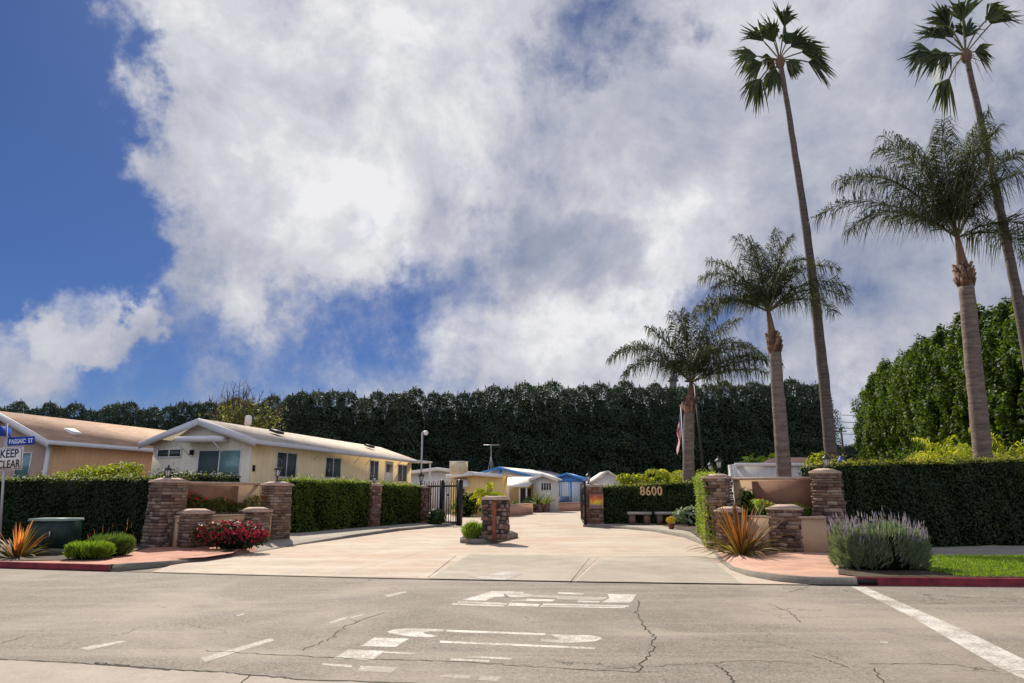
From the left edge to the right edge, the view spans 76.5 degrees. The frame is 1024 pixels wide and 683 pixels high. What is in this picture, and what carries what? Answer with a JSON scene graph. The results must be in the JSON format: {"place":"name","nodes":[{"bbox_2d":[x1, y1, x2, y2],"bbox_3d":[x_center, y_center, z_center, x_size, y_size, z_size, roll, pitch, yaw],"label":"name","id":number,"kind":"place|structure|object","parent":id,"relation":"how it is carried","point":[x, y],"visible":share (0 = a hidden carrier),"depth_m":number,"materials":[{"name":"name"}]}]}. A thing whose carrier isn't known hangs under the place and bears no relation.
{"place":"outdoors","nodes":[
{"label":"outdoors","id":0,"kind":"place"},
{"bbox_2d":[0,540,147,560],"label":"planting bed","id":1,"kind":"object","parent":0,"point":[50,556],"visible":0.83,"depth_m":15.55,"materials":[{"name":"soil"}]},
{"bbox_2d":[0,423,34,548],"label":"street sign post","id":2,"kind":"object","parent":1,"relation":"on","point":[11,458],"visible":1,"depth_m":17.30,"materials":[{"name":"metal"}]},
{"bbox_2d":[0,520,58,556],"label":"flax plant","id":3,"kind":"object","parent":1,"relation":"on","point":[21,543],"visible":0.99,"depth_m":15.77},
{"bbox_2d":[24,518,83,552],"bbox_3d":[-12.034,5.090,17.089,1.094,0.864,0.648,0,-13,-2],"label":"utility cabinet","id":4,"kind":"object","parent":1,"relation":"on","point":[62,533],"visible":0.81,"depth_m":16.84,"materials":[{"name":"metal"}]},
{"bbox_2d":[62,538,115,558],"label":"grassy bush","id":5,"kind":"object","parent":1,"relation":"on","point":[85,549],"visible":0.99,"depth_m":15.14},
{"bbox_2d":[87,521,136,555],"bbox_3d":[-10.007,4.942,16.288,1.143,0.973,0.967,0,-13,0],"label":"grassy bush","id":6,"kind":"object","parent":1,"relation":"on","point":[124,543],"visible":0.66,"depth_m":16.12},
{"bbox_2d":[18,546,257,563],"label":"pavement","id":7,"kind":"structure","parent":0,"point":[150,554],"depth_m":16.47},
{"bbox_2d":[0,467,199,542],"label":"hedge","id":8,"kind":"object","parent":7,"relation":"on","point":[103,504],"visible":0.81,"depth_m":21.16,"materials":[{"name":"green plant"}]},
{"bbox_2d":[189,519,270,548],"bbox_3d":[-7.896,5.406,18.262,2.211,0.848,1.090,0,-13,0],"label":"red shrub","id":9,"kind":"object","parent":7,"relation":"on","point":[231,535],"visible":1,"depth_m":18.04,"materials":[{"name":"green plant"}]},
{"bbox_2d":[178,549,241,558],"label":"pavement","id":10,"kind":"structure","parent":0,"point":[215,554],"depth_m":16.62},
{"bbox_2d":[140,478,189,546],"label":"stone column","id":11,"kind":"structure","parent":10,"relation":"on","point":[167,496],"depth_m":19.15,"materials":[{"name":"stone"}]},
{"bbox_2d":[176,509,214,547],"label":"stone column","id":12,"kind":"structure","parent":10,"relation":"on","point":[189,520],"depth_m":18.69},
{"bbox_2d":[168,481,272,546],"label":"planter wall","id":13,"kind":"structure","parent":10,"relation":"on","point":[237,492],"depth_m":20.84,"materials":[{"name":"beige paint"}]},
{"bbox_2d":[186,491,264,514],"bbox_3d":[-9.513,5.312,21.225,0.992,0.853,2.740,-9,-16,33],"label":"flower bed","id":14,"kind":"object","parent":13,"relation":"in","point":[202,498],"visible":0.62,"depth_m":20.82,"materials":[{"name":"green plant"}]},
{"bbox_2d":[260,481,293,539],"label":"stone column","id":15,"kind":"structure","parent":10,"relation":"on","point":[277,497],"depth_m":22.25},
{"bbox_2d":[220,517,449,551],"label":"sidewalk","id":16,"kind":"structure","parent":0,"point":[298,537],"depth_m":24.64,"materials":[{"name":"concrete"}]},
{"bbox_2d":[278,474,372,532],"bbox_3d":[-8.114,7.064,28.573,1.415,2.415,6.006,-5,-14,19],"label":"hedge","id":17,"kind":"object","parent":16,"relation":"on","point":[325,504],"visible":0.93,"depth_m":27.75,"materials":[{"name":"green plant"}]},
{"bbox_2d":[376,477,422,525],"bbox_3d":[-6.047,8.277,33.606,1.418,2.356,4.621,-5,-14,19],"label":"hedge","id":18,"kind":"object","parent":16,"relation":"on","point":[401,502],"visible":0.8,"depth_m":33.17,"materials":[{"name":"green plant"}]},
{"bbox_2d":[411,467,471,512],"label":"white house","id":19,"kind":"structure","parent":0,"point":[438,474],"depth_m":57.37,"materials":[{"name":"white"}]},
{"bbox_2d":[446,472,511,515],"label":"yellow house","id":20,"kind":"structure","parent":0,"point":[472,481],"depth_m":51.23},
{"bbox_2d":[152,511,808,584],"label":"driveway","id":21,"kind":"structure","parent":0,"point":[566,533],"depth_m":19.05,"materials":[{"name":"concrete"}]},
{"bbox_2d":[108,523,455,571],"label":"kerb","id":22,"kind":"structure","parent":21,"relation":"on","point":[129,566],"depth_m":16.97,"materials":[{"name":"concrete"}]},
{"bbox_2d":[420,480,462,525],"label":"iron gate","id":23,"kind":"structure","parent":21,"relation":"on","point":[458,506],"depth_m":34.53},
{"bbox_2d":[507,473,561,511],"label":"cream house","id":24,"kind":"structure","parent":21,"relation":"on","point":[521,489],"depth_m":61.89,"materials":[{"name":"white"}]},
{"bbox_2d":[555,473,587,501],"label":"house","id":25,"kind":"structure","parent":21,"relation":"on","point":[569,484],"depth_m":74.52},
{"bbox_2d":[583,525,857,585],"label":"kerb","id":26,"kind":"structure","parent":21,"relation":"on","point":[843,581],"depth_m":12.45,"materials":[{"name":"concrete"}]},
{"bbox_2d":[460,531,517,543],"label":"traffic island","id":27,"kind":"structure","parent":0,"point":[480,540],"depth_m":21.80,"materials":[{"name":"concrete"}]},
{"bbox_2d":[481,496,509,539],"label":"island pillar","id":28,"kind":"structure","parent":27,"relation":"on","point":[495,517],"depth_m":21.74,"materials":[{"name":"stone"}]},
{"bbox_2d":[0,568,1023,682],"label":"street","id":29,"kind":"structure","parent":0,"point":[173,621],"depth_m":8.06,"materials":[{"name":"asphalt"}]},
{"bbox_2d":[0,660,372,682],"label":"cross gutter","id":30,"kind":"object","parent":29,"relation":"on","point":[12,671],"visible":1,"depth_m":5.90,"materials":[{"name":"concrete"}]},
{"bbox_2d":[79,571,887,680],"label":"worn road markings","id":31,"kind":"object","parent":29,"relation":"on","point":[502,575],"visible":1,"depth_m":6.99,"materials":[{"name":"paint"}]},
{"bbox_2d":[0,553,996,682],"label":"cracks","id":32,"kind":"object","parent":29,"relation":"on","point":[106,663],"visible":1,"depth_m":6.38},
{"bbox_2d":[335,587,1023,678],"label":"road markings","id":33,"kind":"object","parent":29,"relation":"on","point":[1001,658],"visible":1,"depth_m":7.59,"materials":[{"name":"paint"}]},
{"bbox_2d":[0,0,1023,452],"label":"sky","id":34,"kind":"structure","parent":0,"point":[283,198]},
{"bbox_2d":[113,545,1023,584],"bbox_3d":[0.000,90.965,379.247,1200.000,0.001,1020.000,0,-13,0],"label":"ground","id":35,"kind":"structure","parent":0,"point":[148,570],"depth_m":13.04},
{"bbox_2d":[0,561,114,571],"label":"kerb","id":36,"kind":"structure","parent":35,"relation":"on","point":[53,566],"depth_m":14.25,"materials":[{"name":"red paint"}]},
{"bbox_2d":[0,411,166,478],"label":"manufactured house","id":37,"kind":"structure","parent":35,"relation":"on","point":[63,444],"depth_m":29.28,"materials":[{"name":"brown"}]},
{"bbox_2d":[49,461,144,477],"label":"flowering shrub","id":38,"kind":"object","parent":35,"relation":"on","point":[120,469],"visible":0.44,"depth_m":23.97,"materials":[{"name":"green plant"}]},
{"bbox_2d":[198,381,292,429],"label":"thin tree","id":39,"kind":"object","parent":35,"relation":"on","point":[234,418],"visible":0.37,"depth_m":46.01,"materials":[{"name":"green plant"}]},
{"bbox_2d":[138,418,431,505],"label":"manufactured house","id":40,"kind":"structure","parent":35,"relation":"on","point":[251,454],"depth_m":29.18,"materials":[{"name":"beige"}]},
{"bbox_2d":[196,449,241,478],"bbox_3d":[-12.718,5.380,28.172,2.192,1.377,0.040,-3,-14,14],"label":"window","id":41,"kind":"structure","parent":40,"relation":"in","point":[210,460],"depth_m":28.21,"materials":[{"name":"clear glass"}]},
{"bbox_2d":[281,392,321,435],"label":"evergreen tree","id":42,"kind":"object","parent":35,"relation":"on","point":[302,426],"visible":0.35,"depth_m":94.39,"materials":[{"name":"green plant"}]},
{"bbox_2d":[306,388,354,440],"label":"evergreen tree","id":43,"kind":"object","parent":35,"relation":"on","point":[327,430],"visible":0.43,"depth_m":94.03,"materials":[{"name":"green plant"}]},
{"bbox_2d":[334,388,364,442],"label":"evergreen tree","id":44,"kind":"object","parent":35,"relation":"on","point":[349,395],"visible":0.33,"depth_m":95.05,"materials":[{"name":"green plant"}]},
{"bbox_2d":[340,394,374,443],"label":"evergreen tree","id":45,"kind":"object","parent":35,"relation":"on","point":[362,401],"visible":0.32,"depth_m":94.62,"materials":[{"name":"green plant"}]},
{"bbox_2d":[354,390,393,449],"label":"evergreen tree","id":46,"kind":"object","parent":35,"relation":"on","point":[376,437],"visible":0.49,"depth_m":94.06,"materials":[{"name":"green plant"}]},
{"bbox_2d":[381,391,423,454],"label":"evergreen tree","id":47,"kind":"object","parent":35,"relation":"on","point":[396,446],"visible":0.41,"depth_m":94.15,"materials":[{"name":"green plant"}]},
{"bbox_2d":[393,385,435,470],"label":"evergreen tree","id":48,"kind":"object","parent":35,"relation":"on","point":[411,447],"visible":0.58,"depth_m":93.76,"materials":[{"name":"green plant"}]},
{"bbox_2d":[420,390,445,468],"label":"evergreen tree","id":49,"kind":"object","parent":35,"relation":"on","point":[430,449],"visible":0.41,"depth_m":94.25,"materials":[{"name":"green plant"}]},
{"bbox_2d":[426,390,471,468],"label":"evergreen tree","id":50,"kind":"object","parent":35,"relation":"on","point":[443,454],"visible":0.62,"depth_m":93.72,"materials":[{"name":"green plant"}]},
{"bbox_2d":[442,389,484,471],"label":"evergreen tree","id":51,"kind":"object","parent":35,"relation":"on","point":[463,397],"visible":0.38,"depth_m":94.24,"materials":[{"name":"green plant"}]},
{"bbox_2d":[457,388,494,471],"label":"evergreen tree","id":52,"kind":"object","parent":35,"relation":"on","point":[477,448],"visible":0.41,"depth_m":94.02,"materials":[{"name":"green plant"}]},
{"bbox_2d":[473,383,516,471],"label":"evergreen tree","id":53,"kind":"object","parent":35,"relation":"on","point":[493,434],"visible":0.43,"depth_m":94.25,"materials":[{"name":"green plant"}]},
{"bbox_2d":[489,386,520,468],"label":"evergreen tree","id":54,"kind":"object","parent":35,"relation":"on","point":[506,448],"visible":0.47,"depth_m":93.85,"materials":[{"name":"green plant"}]},
{"bbox_2d":[500,380,549,470],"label":"evergreen tree","id":55,"kind":"object","parent":35,"relation":"on","point":[525,456],"visible":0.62,"depth_m":93.41,"materials":[{"name":"green plant"}]},
{"bbox_2d":[522,383,556,470],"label":"evergreen tree","id":56,"kind":"object","parent":35,"relation":"on","point":[537,389],"visible":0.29,"depth_m":94.62,"materials":[{"name":"green plant"}]},
{"bbox_2d":[533,378,573,473],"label":"evergreen tree","id":57,"kind":"object","parent":35,"relation":"on","point":[555,457],"visible":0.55,"depth_m":93.92,"materials":[{"name":"green plant"}]},
{"bbox_2d":[549,385,590,476],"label":"evergreen tree","id":58,"kind":"object","parent":35,"relation":"on","point":[571,463],"visible":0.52,"depth_m":93.52,"materials":[{"name":"green plant"}]},
{"bbox_2d":[566,381,602,477],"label":"evergreen tree","id":59,"kind":"object","parent":35,"relation":"on","point":[587,454],"visible":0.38,"depth_m":94.37,"materials":[{"name":"green plant"}]},
{"bbox_2d":[581,380,625,478],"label":"evergreen tree","id":60,"kind":"object","parent":35,"relation":"on","point":[599,434],"visible":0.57,"depth_m":93.66,"materials":[{"name":"green plant"}]},
{"bbox_2d":[600,385,637,475],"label":"evergreen tree","id":61,"kind":"object","parent":35,"relation":"on","point":[621,451],"visible":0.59,"depth_m":93.15,"materials":[{"name":"green plant"}]},
{"bbox_2d":[608,378,641,474],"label":"evergreen tree","id":62,"kind":"object","parent":35,"relation":"on","point":[623,386],"visible":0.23,"depth_m":95.26,"materials":[{"name":"green plant"}]},
{"bbox_2d":[625,384,661,479],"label":"evergreen tree","id":63,"kind":"object","parent":35,"relation":"on","point":[643,460],"visible":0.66,"depth_m":93.33,"materials":[{"name":"green plant"}]},
{"bbox_2d":[640,380,677,477],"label":"evergreen tree","id":64,"kind":"object","parent":35,"relation":"on","point":[659,440],"visible":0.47,"depth_m":93.57,"materials":[{"name":"green plant"}]},
{"bbox_2d":[652,385,682,472],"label":"evergreen tree","id":65,"kind":"object","parent":35,"relation":"on","point":[671,439],"visible":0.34,"depth_m":93.48,"materials":[{"name":"green plant"}]},
{"bbox_2d":[665,383,705,474],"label":"evergreen tree","id":66,"kind":"object","parent":35,"relation":"on","point":[680,390],"visible":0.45,"depth_m":93.55,"materials":[{"name":"green plant"}]},
{"bbox_2d":[679,384,715,474],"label":"evergreen tree","id":67,"kind":"object","parent":35,"relation":"on","point":[706,449],"visible":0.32,"depth_m":93.33,"materials":[{"name":"green plant"}]},
{"bbox_2d":[694,383,732,473],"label":"evergreen tree","id":68,"kind":"object","parent":35,"relation":"on","point":[713,434],"visible":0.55,"depth_m":93.66,"materials":[{"name":"green plant"}]},
{"bbox_2d":[710,379,745,474],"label":"evergreen tree","id":69,"kind":"object","parent":35,"relation":"on","point":[727,405],"visible":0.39,"depth_m":94.42,"materials":[{"name":"green plant"}]},
{"bbox_2d":[725,382,767,462],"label":"evergreen tree","id":70,"kind":"object","parent":35,"relation":"on","point":[743,431],"visible":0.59,"depth_m":93.43,"materials":[{"name":"green plant"}]},
{"bbox_2d":[733,378,774,462],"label":"evergreen tree","id":71,"kind":"object","parent":35,"relation":"on","point":[764,437],"visible":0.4,"depth_m":93.98,"materials":[{"name":"green plant"}]},
{"bbox_2d":[728,457,810,505],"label":"white building","id":72,"kind":"structure","parent":35,"relation":"on","point":[766,468],"depth_m":29.39,"materials":[{"name":"white"}]},
{"bbox_2d":[690,226,854,476],"bbox_3d":[9.677,1.298,23.668,5.841,11.268,4.010,-5,-14,21],"label":"queen palm","id":73,"kind":"object","parent":35,"relation":"on","point":[765,293],"visible":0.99,"depth_m":24.13,"materials":[{"name":"green plant"}]},
{"bbox_2d":[728,0,837,461],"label":"fan palm","id":74,"kind":"object","parent":35,"relation":"on","point":[812,51],"visible":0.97,"depth_m":27.88,"materials":[{"name":"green plant"}]},
{"bbox_2d":[784,376,820,463],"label":"evergreen tree","id":75,"kind":"object","parent":35,"relation":"on","point":[798,422],"visible":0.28,"depth_m":94.38,"materials":[{"name":"green plant"}]},
{"bbox_2d":[791,382,823,462],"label":"evergreen tree","id":76,"kind":"object","parent":35,"relation":"on","point":[807,389],"visible":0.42,"depth_m":94.11,"materials":[{"name":"green plant"}]},
{"bbox_2d":[860,358,897,461],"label":"ficus tree","id":77,"kind":"object","parent":35,"relation":"on","point":[883,364],"visible":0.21,"depth_m":57.57,"materials":[{"name":"green plant"}]},
{"bbox_2d":[870,357,905,461],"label":"ficus tree","id":78,"kind":"object","parent":35,"relation":"on","point":[885,428],"visible":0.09,"depth_m":55.30,"materials":[{"name":"green plant"}]},
{"bbox_2d":[877,349,913,459],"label":"ficus tree","id":79,"kind":"object","parent":35,"relation":"on","point":[888,405],"visible":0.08,"depth_m":53.00,"materials":[{"name":"green plant"}]},
{"bbox_2d":[882,345,921,459],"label":"ficus tree","id":80,"kind":"object","parent":35,"relation":"on","point":[902,430],"visible":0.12,"depth_m":50.19,"materials":[{"name":"green plant"}]},
{"bbox_2d":[808,104,1023,459],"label":"queen palm","id":81,"kind":"object","parent":35,"relation":"on","point":[952,192],"visible":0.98,"depth_m":24.12,"materials":[{"name":"green plant"}]},
{"bbox_2d":[899,335,964,460],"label":"ficus tree","id":82,"kind":"object","parent":35,"relation":"on","point":[923,349],"visible":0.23,"depth_m":46.44,"materials":[{"name":"green plant"}]},
{"bbox_2d":[909,322,966,452],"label":"ficus tree","id":83,"kind":"object","parent":35,"relation":"on","point":[938,339],"visible":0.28,"depth_m":43.36,"materials":[{"name":"green plant"}]},
{"bbox_2d":[906,435,972,460],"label":"shrub","id":84,"kind":"object","parent":35,"relation":"on","point":[935,446],"visible":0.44,"depth_m":23.48,"materials":[{"name":"green plant"}]},
{"bbox_2d":[856,577,1023,586],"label":"kerb","id":85,"kind":"structure","parent":35,"relation":"on","point":[950,581],"depth_m":11.69,"materials":[{"name":"red paint"}]},
{"bbox_2d":[926,312,971,456],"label":"ficus tree","id":86,"kind":"object","parent":35,"relation":"on","point":[950,337],"visible":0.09,"depth_m":41.59,"materials":[{"name":"green plant"}]},
{"bbox_2d":[897,0,1023,368],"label":"fan palm","id":87,"kind":"object","parent":35,"relation":"on","point":[961,12],"visible":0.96,"depth_m":26.24,"materials":[{"name":"green plant"}]},
{"bbox_2d":[937,303,998,454],"bbox_3d":[28.359,4.336,38.212,5.249,13.721,5.219,-13,-18,43],"label":"ficus tree","id":88,"kind":"object","parent":35,"relation":"on","point":[959,410],"visible":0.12,"depth_m":39.02,"materials":[{"name":"green plant"}]},
{"bbox_2d":[954,304,1011,451],"bbox_3d":[27.847,4.236,36.255,5.249,12.935,5.219,-6,-15,25],"label":"ficus tree","id":89,"kind":"object","parent":35,"relation":"on","point":[983,325],"visible":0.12,"depth_m":37.01,"materials":[{"name":"green plant"}]},
{"bbox_2d":[963,296,1023,455],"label":"ficus tree","id":90,"kind":"object","parent":35,"relation":"on","point":[1002,315],"visible":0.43,"depth_m":34.01,"materials":[{"name":"green plant"}]},
{"bbox_2d":[992,291,1023,452],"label":"ficus tree","id":91,"kind":"object","parent":35,"relation":"on","point":[1008,362],"visible":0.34,"depth_m":32.18,"materials":[{"name":"green plant"}]},
{"bbox_2d":[1001,315,1023,414],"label":"ficus tree","id":92,"kind":"object","parent":35,"relation":"on","point":[1012,342],"visible":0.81,"depth_m":30.61,"materials":[{"name":"green plant"}]},
{"bbox_2d":[431,554,739,582],"bbox_3d":[1.746,5.148,14.920,6.380,0.001,5.702,-1,-13,5],"label":"driveway apron","id":93,"kind":"object","parent":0,"point":[688,569],"visible":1,"depth_m":14.37,"materials":[{"name":"concrete"}]},
{"bbox_2d":[587,524,702,540],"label":"sidewalk","id":94,"kind":"structure","parent":0,"point":[666,528],"depth_m":29.88,"materials":[{"name":"concrete"}]},
{"bbox_2d":[583,484,603,523],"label":"stone column","id":95,"kind":"structure","parent":94,"relation":"on","point":[594,515],"depth_m":33.47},
{"bbox_2d":[602,479,696,523],"bbox_3d":[7.351,8.452,34.653,5.583,2.495,1.594,1,-13,-4],"label":"hedge","id":96,"kind":"object","parent":94,"relation":"on","point":[620,500],"visible":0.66,"depth_m":34.08,"materials":[{"name":"green plant"}]},
{"bbox_2d":[691,467,720,546],"bbox_3d":[6.961,5.664,23.046,0.946,2.577,8.323,-3,-14,13],"label":"hedge","id":97,"kind":"object","parent":94,"relation":"on","point":[700,522],"visible":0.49,"depth_m":20.71,"materials":[{"name":"green plant"}]},
{"bbox_2d":[655,523,701,538],"bbox_3d":[7.812,8.635,30.344,2.690,0.001,20.561,-4,-14,16],"label":"planting bed","id":98,"kind":"object","parent":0,"point":[692,529],"visible":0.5,"depth_m":29.39,"materials":[{"name":"soil"}]},
{"bbox_2d":[605,306,784,481],"bbox_3d":[10.607,3.951,37.116,10.023,12.368,5.644,-5,-14,20],"label":"queen palm","id":99,"kind":"object","parent":98,"relation":"on","point":[698,356],"visible":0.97,"depth_m":37.40,"materials":[{"name":"green plant"}]},
{"bbox_2d":[715,548,989,577],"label":"pavement","id":100,"kind":"structure","parent":0,"point":[806,563],"depth_m":14.34,"materials":[{"name":"concrete"}]},
{"bbox_2d":[701,474,733,547],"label":"stone column","id":101,"kind":"structure","parent":100,"relation":"on","point":[722,492],"depth_m":19.27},
{"bbox_2d":[688,499,792,558],"bbox_3d":[5.831,4.646,16.487,3.022,1.479,2.823,0,-13,0],"label":"flax plant","id":102,"kind":"object","parent":100,"relation":"on","point":[743,541],"visible":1,"depth_m":16.43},
{"bbox_2d":[732,476,828,552],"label":"planter wall","id":103,"kind":"structure","parent":100,"relation":"on","point":[781,490],"depth_m":18.50,"materials":[{"name":"beige paint"}]},
{"bbox_2d":[765,504,804,551],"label":"stone column","id":104,"kind":"structure","parent":100,"relation":"on","point":[790,513],"depth_m":17.47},
{"bbox_2d":[808,468,847,550],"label":"stone column","id":105,"kind":"structure","parent":100,"relation":"on","point":[827,492],"depth_m":17.74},
{"bbox_2d":[838,556,1023,576],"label":"verge","id":106,"kind":"structure","parent":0,"point":[916,572],"depth_m":12.38,"materials":[{"name":"soil"}]},
{"bbox_2d":[824,508,933,570],"bbox_3d":[7.537,4.107,13.381,2.055,1.419,1.374,0,-13,0],"label":"lavender bush","id":107,"kind":"object","parent":106,"relation":"on","point":[892,544],"visible":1,"depth_m":12.96,"materials":[{"name":"green plant"}]},
{"bbox_2d":[913,553,1023,577],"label":"grass","id":108,"kind":"structure","parent":0,"point":[949,563],"depth_m":13.46,"materials":[{"name":"plant"}]},
{"bbox_2d":[931,546,1023,555],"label":"sidewalk","id":109,"kind":"structure","parent":0,"point":[988,550],"depth_m":17.52,"materials":[{"name":"concrete"}]},
{"bbox_2d":[798,447,1023,546],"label":"hedge","id":110,"kind":"object","parent":109,"relation":"on","point":[955,502],"visible":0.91,"depth_m":19.12,"materials":[{"name":"green plant"}]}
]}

